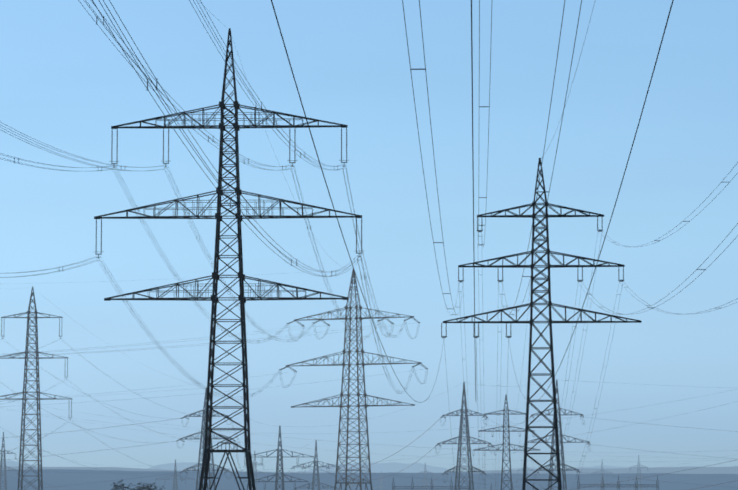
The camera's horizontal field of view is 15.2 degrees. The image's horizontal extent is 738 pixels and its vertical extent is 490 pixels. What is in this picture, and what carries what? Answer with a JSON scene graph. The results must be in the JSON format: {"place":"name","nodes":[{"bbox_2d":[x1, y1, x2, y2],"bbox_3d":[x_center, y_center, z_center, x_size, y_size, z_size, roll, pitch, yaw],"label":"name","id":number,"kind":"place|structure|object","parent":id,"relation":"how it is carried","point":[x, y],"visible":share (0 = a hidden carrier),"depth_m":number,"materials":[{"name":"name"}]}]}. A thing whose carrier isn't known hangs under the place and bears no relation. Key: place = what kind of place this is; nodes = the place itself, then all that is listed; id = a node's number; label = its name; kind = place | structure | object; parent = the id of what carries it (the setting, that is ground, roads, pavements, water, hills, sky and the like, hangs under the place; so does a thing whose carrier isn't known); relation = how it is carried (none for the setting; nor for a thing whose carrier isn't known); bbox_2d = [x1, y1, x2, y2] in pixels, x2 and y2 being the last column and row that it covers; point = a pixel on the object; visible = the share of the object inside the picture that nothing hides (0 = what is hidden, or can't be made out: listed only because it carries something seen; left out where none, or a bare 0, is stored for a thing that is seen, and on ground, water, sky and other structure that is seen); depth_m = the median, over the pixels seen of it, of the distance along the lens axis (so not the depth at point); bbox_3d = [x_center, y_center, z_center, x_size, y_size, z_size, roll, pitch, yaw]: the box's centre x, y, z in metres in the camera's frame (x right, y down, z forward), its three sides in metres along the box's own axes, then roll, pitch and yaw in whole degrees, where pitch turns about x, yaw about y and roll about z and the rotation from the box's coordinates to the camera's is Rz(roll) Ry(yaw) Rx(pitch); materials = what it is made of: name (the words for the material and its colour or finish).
{"place":"outdoors","nodes":[
{"label":"outdoors","id":0,"kind":"place"},
{"bbox_2d":[2,460,733,472],"bbox_3d":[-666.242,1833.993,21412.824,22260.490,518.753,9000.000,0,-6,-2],"label":"mountains","id":1,"kind":"structure","parent":0,"point":[393,467],"depth_m":22518.34,"materials":[{"name":"grey"}]},
{"bbox_2d":[0,469,737,489],"bbox_3d":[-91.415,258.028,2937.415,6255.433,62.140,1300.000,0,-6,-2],"label":"hill","id":2,"kind":"structure","parent":0,"point":[72,478],"depth_m":2929.70,"materials":[{"name":"soil"},{"name":"grass"}]},
{"bbox_2d":[0,0,737,471],"label":"sky","id":3,"kind":"structure","parent":0,"point":[64,85],"materials":[{"name":"blue"}]},
{"label":"ground","id":4,"kind":"structure","parent":0,"visible":0},
{"bbox_2d":[0,432,17,489],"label":"pylon","id":5,"kind":"object","parent":4,"relation":"on","point":[4,460],"visible":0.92,"depth_m":1422.50,"materials":[{"name":"grey metal"}]},
{"bbox_2d":[0,286,71,489],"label":"pylon","id":6,"kind":"object","parent":4,"relation":"on","point":[36,351],"visible":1,"depth_m":688.54,"materials":[{"name":"metal"}]},
{"bbox_2d":[0,288,220,475],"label":"line conductors","id":7,"kind":"object","parent":6,"relation":"attached to","point":[104,406],"visible":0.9,"depth_m":750.55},
{"bbox_2d":[110,480,133,489],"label":"tree","id":8,"kind":"object","parent":4,"relation":"on","point":[116,486],"visible":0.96,"depth_m":1613.87,"materials":[{"name":"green plant"}]},
{"bbox_2d":[130,482,157,489],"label":"tree","id":9,"kind":"object","parent":4,"relation":"on","point":[143,487],"visible":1,"depth_m":1368.93,"materials":[{"name":"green plant"}]},
{"bbox_2d":[145,483,164,489],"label":"tree","id":10,"kind":"object","parent":4,"relation":"on","point":[154,488],"visible":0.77,"depth_m":1502.84,"materials":[{"name":"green plant"}]},
{"bbox_2d":[155,459,192,489],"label":"pylon","id":11,"kind":"object","parent":4,"relation":"on","point":[174,481],"visible":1,"depth_m":1566.66,"materials":[{"name":"grey metal"}]},
{"bbox_2d":[176,387,234,489],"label":"pylon","id":12,"kind":"object","parent":4,"relation":"on","point":[203,416],"visible":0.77,"depth_m":912.35,"materials":[{"name":"grey metal"}]},
{"bbox_2d":[94,28,361,489],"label":"pylon","id":13,"kind":"object","parent":4,"relation":"on","point":[218,216],"visible":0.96,"depth_m":330.81,"materials":[{"name":"metal"}]},
{"bbox_2d":[243,451,266,489],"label":"pylon","id":14,"kind":"object","parent":4,"relation":"on","point":[254,471],"visible":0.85,"depth_m":1960.64,"materials":[{"name":"grey metal"}]},
{"bbox_2d":[244,426,315,489],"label":"pylon","id":15,"kind":"object","parent":4,"relation":"on","point":[278,450],"visible":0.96,"depth_m":933.80,"materials":[{"name":"grey metal"}]},
{"bbox_2d":[291,440,340,489],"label":"pylon","id":16,"kind":"object","parent":4,"relation":"on","point":[315,474],"visible":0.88,"depth_m":1207.50,"materials":[{"name":"grey metal"}]},
{"bbox_2d":[343,468,358,489],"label":"pylon","id":17,"kind":"object","parent":4,"relation":"on","point":[352,480],"visible":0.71,"depth_m":2307.97,"materials":[{"name":"grey metal"}]},
{"bbox_2d":[279,269,427,489],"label":"tension pylon","id":18,"kind":"object","parent":4,"relation":"on","point":[358,405],"visible":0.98,"depth_m":653.95,"materials":[{"name":"metal"}]},
{"bbox_2d":[0,0,413,398],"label":"line conductors","id":19,"kind":"object","parent":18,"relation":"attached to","point":[230,198],"visible":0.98,"depth_m":244.71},
{"bbox_2d":[0,269,420,406],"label":"line conductors","id":20,"kind":"object","parent":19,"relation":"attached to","point":[168,346],"visible":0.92,"depth_m":637.02,"materials":[{"name":"grey"}]},
{"bbox_2d":[1,381,737,489],"bbox_3d":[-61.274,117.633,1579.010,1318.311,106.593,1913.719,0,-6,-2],"label":"far lines conductors","id":21,"kind":"object","parent":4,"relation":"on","point":[409,458],"visible":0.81,"depth_m":1219.50,"materials":[{"name":"grey"}]},
{"bbox_2d":[2,466,737,473],"bbox_3d":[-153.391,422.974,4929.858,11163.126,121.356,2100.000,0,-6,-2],"label":"hill","id":22,"kind":"structure","parent":4,"relation":"on","point":[716,470],"depth_m":5277.41,"materials":[{"name":"grey"}]},
{"bbox_2d":[377,472,387,489],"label":"pylon","id":23,"kind":"object","parent":4,"relation":"on","point":[380,486],"visible":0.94,"depth_m":2531.98,"materials":[{"name":"grey metal"}]},
{"bbox_2d":[417,463,434,489],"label":"pylon","id":24,"kind":"object","parent":4,"relation":"on","point":[425,477],"visible":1,"depth_m":2182.02,"materials":[{"name":"grey metal"}]},
{"bbox_2d":[392,476,467,489],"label":"substation gantry","id":25,"kind":"object","parent":4,"relation":"on","point":[413,486],"visible":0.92,"depth_m":1740.31,"materials":[{"name":"metal"}]},
{"bbox_2d":[435,382,492,489],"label":"pylon","id":26,"kind":"object","parent":4,"relation":"on","point":[461,436],"visible":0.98,"depth_m":915.02,"materials":[{"name":"grey metal"}]},
{"bbox_2d":[473,395,539,489],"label":"pylon","id":27,"kind":"object","parent":4,"relation":"on","point":[504,437],"visible":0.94,"depth_m":803.18,"materials":[{"name":"metal"}]},
{"bbox_2d":[441,158,641,489],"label":"pylon","id":28,"kind":"object","parent":4,"relation":"on","point":[549,321],"visible":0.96,"depth_m":271.33,"materials":[{"name":"metal"}]},
{"bbox_2d":[271,0,737,489],"bbox_3d":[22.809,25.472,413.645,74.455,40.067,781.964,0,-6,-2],"label":"line conductors","id":29,"kind":"object","parent":28,"relation":"hanging from","point":[533,216],"visible":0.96,"depth_m":93.96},
{"bbox_2d":[527,379,590,489],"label":"pylon","id":30,"kind":"object","parent":4,"relation":"on","point":[561,436],"visible":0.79,"depth_m":915.82,"materials":[{"name":"grey metal"}]},
{"bbox_2d":[589,462,614,488],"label":"pylon","id":31,"kind":"object","parent":4,"relation":"on","point":[601,477],"visible":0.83,"depth_m":1967.25,"materials":[{"name":"grey metal"}]},
{"bbox_2d":[577,475,658,489],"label":"substation gantry","id":32,"kind":"object","parent":4,"relation":"on","point":[619,485],"visible":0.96,"depth_m":1738.19,"materials":[{"name":"metal"}]},
{"bbox_2d":[630,455,649,489],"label":"pylon","id":33,"kind":"object","parent":4,"relation":"on","point":[638,467],"visible":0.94,"depth_m":1968.74,"materials":[{"name":"grey metal"}]}
]}

